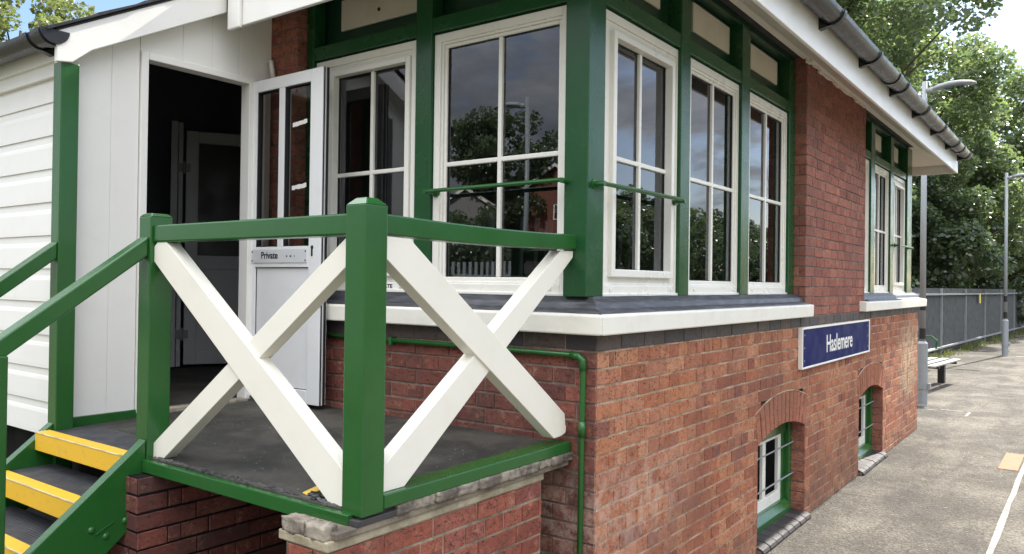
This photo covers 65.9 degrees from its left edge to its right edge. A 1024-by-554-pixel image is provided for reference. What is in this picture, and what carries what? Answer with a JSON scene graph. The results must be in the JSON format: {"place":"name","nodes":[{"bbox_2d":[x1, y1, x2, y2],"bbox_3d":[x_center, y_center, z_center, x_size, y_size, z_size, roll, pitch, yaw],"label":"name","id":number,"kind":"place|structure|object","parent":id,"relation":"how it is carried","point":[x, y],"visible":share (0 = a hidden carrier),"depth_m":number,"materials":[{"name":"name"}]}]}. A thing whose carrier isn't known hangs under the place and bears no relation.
{"place":"outdoors","nodes":[
{"label":"outdoors","id":0,"kind":"place"},
{"bbox_2d":[0,237,147,553],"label":"staircase","id":1,"kind":"structure","parent":0,"point":[89,511],"depth_m":3.22,"materials":[{"name":"green paint"}]},
{"bbox_2d":[0,0,1023,141],"label":"sky","id":2,"kind":"structure","parent":0,"point":[1007,29],"materials":[{"name":"white"}]},
{"bbox_2d":[767,331,1023,553],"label":"platform surface","id":3,"kind":"object","parent":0,"point":[937,481],"depth_m":7.02,"materials":[{"name":"concrete"}]},
{"bbox_2d":[77,397,573,553],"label":"landing","id":4,"kind":"object","parent":3,"relation":"on","point":[232,477],"visible":0.63,"depth_m":3.21,"materials":[{"name":"concrete"}]},
{"bbox_2d":[303,486,326,501],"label":"litter","id":5,"kind":"object","parent":4,"relation":"on","point":[315,493],"visible":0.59,"depth_m":2.68,"materials":[{"name":"yellow plastic"}]},
{"bbox_2d":[136,197,576,517],"bbox_3d":[-0.640,0.413,3.452,1.385,1.337,1.314,0,-1,36],"label":"railing","id":6,"kind":"object","parent":4,"relation":"on","point":[363,473],"visible":0.94,"depth_m":2.86,"materials":[{"name":"green paint"}]},
{"bbox_2d":[228,0,971,553],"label":"signal box","id":7,"kind":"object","parent":3,"relation":"on","point":[744,170],"visible":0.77,"depth_m":4.81,"materials":[{"name":"red brick"}]},
{"bbox_2d":[317,40,415,291],"bbox_3d":[-0.829,-0.596,4.489,0.832,1.356,0.081,0,-1,36],"label":"window","id":8,"kind":"structure","parent":7,"relation":"in","point":[404,54],"depth_m":4.46,"materials":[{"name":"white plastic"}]},
{"bbox_2d":[326,333,586,553],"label":"conduit pipe","id":9,"kind":"object","parent":7,"relation":"attached to","point":[580,357],"visible":0.89,"depth_m":3.46,"materials":[{"name":"green metal"}]},
{"bbox_2d":[449,273,528,276],"bbox_3d":[-0.165,0.379,5.932,0.784,0.784,2.016,0,-1,36],"label":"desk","id":10,"kind":"object","parent":7,"relation":"in","point":[454,274],"visible":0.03,"depth_m":5.15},
{"bbox_2d":[432,5,566,295],"bbox_3d":[-0.061,-0.590,3.922,0.849,1.356,0.081,0,-1,36],"label":"window","id":11,"kind":"structure","parent":7,"relation":"in","point":[553,17],"depth_m":3.94,"materials":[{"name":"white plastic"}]},
{"bbox_2d":[487,212,631,276],"bbox_3d":[0.379,0.202,5.395,0.280,1.143,2.016,0,-1,36],"label":"lever frame","id":12,"kind":"object","parent":7,"relation":"in","point":[548,226],"visible":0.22,"depth_m":5.03,"materials":[{"name":"metal"}]},
{"bbox_2d":[603,9,677,295],"bbox_3d":[0.648,-0.580,4.042,0.081,1.356,0.880,0,-1,36],"label":"window","id":13,"kind":"structure","parent":7,"relation":"in","point":[620,32],"depth_m":4.04,"materials":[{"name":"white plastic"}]},
{"bbox_2d":[688,58,738,294],"bbox_3d":[1.216,-0.566,4.812,0.081,1.356,0.838,0,-1,36],"label":"window","id":14,"kind":"structure","parent":7,"relation":"in","point":[699,71],"depth_m":4.94,"materials":[{"name":"white wood"}]},
{"bbox_2d":[748,92,786,294],"bbox_3d":[1.792,-0.553,5.593,0.081,1.356,0.862,0,-1,36],"label":"window","id":15,"kind":"structure","parent":7,"relation":"in","point":[757,103],"depth_m":5.81,"materials":[{"name":"white wood"}]},
{"bbox_2d":[757,422,793,533],"bbox_3d":[1.781,1.388,5.619,0.134,0.726,1.045,0,-1,36],"label":"window","id":16,"kind":"structure","parent":7,"relation":"in","point":[772,506],"depth_m":5.85,"materials":[{"name":"green paint"}]},
{"bbox_2d":[798,319,869,369],"bbox_3d":[2.749,0.541,6.647,0.035,0.307,2.150,0,-1,36],"label":"station sign","id":17,"kind":"object","parent":7,"relation":"attached to","point":[818,345],"visible":1,"depth_m":6.43,"materials":[{"name":"metal"}]},
{"bbox_2d":[858,386,873,460],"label":"window","id":18,"kind":"structure","parent":7,"relation":"in","point":[865,440],"depth_m":8.11,"materials":[{"name":"green paint"}]},
{"bbox_2d":[864,159,868,292],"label":"window","id":19,"kind":"structure","parent":7,"relation":"in","point":[867,161],"depth_m":8.05,"materials":[{"name":"white wood"}]},
{"bbox_2d":[874,164,888,292],"bbox_3d":[3.959,-0.502,8.533,0.081,1.356,0.832,0,-1,36],"label":"window","id":20,"kind":"structure","parent":7,"relation":"in","point":[880,172],"depth_m":8.80,"materials":[{"name":"white wood"}]},
{"bbox_2d":[893,175,904,292],"bbox_3d":[4.515,-0.489,9.287,0.081,1.356,0.793,0,-1,36],"label":"window","id":21,"kind":"structure","parent":7,"relation":"in","point":[898,287],"depth_m":9.49,"materials":[{"name":"white wood"}]},
{"bbox_2d":[918,335,937,352],"bbox_3d":[8.368,1.591,16.460,0.573,0.829,1.904,0,-1,39],"label":"bench","id":22,"kind":"object","parent":3,"relation":"on","point":[932,350],"visible":0.09,"depth_m":16.97,"materials":[{"name":"green metal"}]},
{"bbox_2d":[928,357,960,382],"bbox_3d":[7.506,1.743,14.100,0.521,0.476,1.904,0,-1,41],"label":"bench","id":23,"kind":"object","parent":3,"relation":"on","point":[939,364],"visible":0.35,"depth_m":14.48,"materials":[{"name":"grey wood"}]},
{"bbox_2d":[917,80,976,405],"bbox_3d":[6.356,-0.500,11.576,0.748,4.816,0.213,0,-1,36],"label":"lamp post","id":24,"kind":"object","parent":3,"relation":"on","point":[924,387],"visible":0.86,"depth_m":11.70,"materials":[{"name":"grey metal"}]},
{"bbox_2d":[911,288,1023,354],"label":"fence","id":25,"kind":"object","parent":3,"relation":"on","point":[955,317],"visible":0.51,"depth_m":23.17,"materials":[{"name":"metal"}]},
{"bbox_2d":[928,328,1023,358],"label":"weeds","id":26,"kind":"object","parent":3,"relation":"on","point":[968,347],"visible":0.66,"depth_m":23.00,"materials":[{"name":"green plant"}]},
{"bbox_2d":[929,356,1023,553],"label":"platform markings","id":27,"kind":"object","parent":3,"relation":"on","point":[998,530],"visible":1,"depth_m":6.08,"materials":[{"name":"white paint"}]},
{"bbox_2d":[998,453,1023,470],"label":"platform patch","id":28,"kind":"object","parent":3,"relation":"on","point":[1011,461],"visible":1,"depth_m":7.95,"materials":[{"name":"beige concrete"}]},
{"bbox_2d":[1001,173,1023,355],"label":"lamp post","id":29,"kind":"object","parent":3,"relation":"on","point":[1005,344],"visible":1,"depth_m":20.77,"materials":[{"name":"grey metal"}]},
{"label":"ground","id":30,"kind":"structure","parent":0,"visible":0},
{"bbox_2d":[0,0,97,42],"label":"birch tree","id":31,"kind":"object","parent":30,"relation":"on","point":[65,6],"visible":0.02,"depth_m":25.66,"materials":[{"name":"green plant"}]},
{"bbox_2d":[0,0,329,521],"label":"entrance porch","id":32,"kind":"object","parent":30,"relation":"on","point":[116,124],"visible":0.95,"depth_m":4.21,"materials":[{"name":"white paint"}]},
{"bbox_2d":[175,131,240,364],"bbox_3d":[-2.441,-0.235,6.483,0.579,1.893,0.068,1,0,-25],"label":"inner door","id":33,"kind":"structure","parent":32,"relation":"in","point":[211,167],"depth_m":6.47,"materials":[{"name":"grey wood"}]},
{"bbox_2d":[249,66,329,405],"bbox_3d":[-1.303,-0.228,4.558,0.665,1.875,0.057,0,-1,36],"label":"door","id":34,"kind":"structure","parent":32,"relation":"in","point":[277,272],"depth_m":4.50,"materials":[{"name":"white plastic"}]},
{"bbox_2d":[835,0,952,122],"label":"tree","id":35,"kind":"object","parent":30,"relation":"on","point":[914,86],"visible":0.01,"depth_m":31.72,"materials":[{"name":"green plant"}]},
{"bbox_2d":[911,183,919,287],"bbox_3d":[7.702,-1.067,21.989,6.176,6.193,6.084,0,-1,36],"label":"tree","id":36,"kind":"object","parent":30,"relation":"on","point":[914,197],"depth_m":21.64,"materials":[{"name":"green plant"}]},
{"bbox_2d":[836,0,1003,113],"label":"tree","id":37,"kind":"object","parent":30,"relation":"on","point":[891,29],"visible":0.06,"depth_m":21.73,"materials":[{"name":"green plant"}]},
{"bbox_2d":[911,174,1016,288],"bbox_3d":[13.265,-0.860,26.491,6.195,5.978,6.434,0,-1,36],"label":"tree","id":38,"kind":"object","parent":30,"relation":"on","point":[970,243],"visible":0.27,"depth_m":25.13,"materials":[{"name":"green plant"}]},
{"bbox_2d":[909,32,1023,288],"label":"tree","id":39,"kind":"object","parent":30,"relation":"on","point":[977,120],"visible":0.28,"depth_m":27.31,"materials":[{"name":"green plant"}]},
{"bbox_2d":[915,65,1023,286],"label":"tree","id":40,"kind":"object","parent":30,"relation":"on","point":[1013,87],"visible":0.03,"depth_m":36.34,"materials":[{"name":"green plant"}]},
{"bbox_2d":[934,217,1023,323],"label":"tree","id":41,"kind":"object","parent":30,"relation":"on","point":[981,282],"visible":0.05,"depth_m":31.67,"materials":[{"name":"green plant"}]},
{"bbox_2d":[954,167,1023,287],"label":"tree","id":42,"kind":"object","parent":30,"relation":"on","point":[1021,269],"visible":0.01,"depth_m":43.92,"materials":[{"name":"green plant"}]}
]}

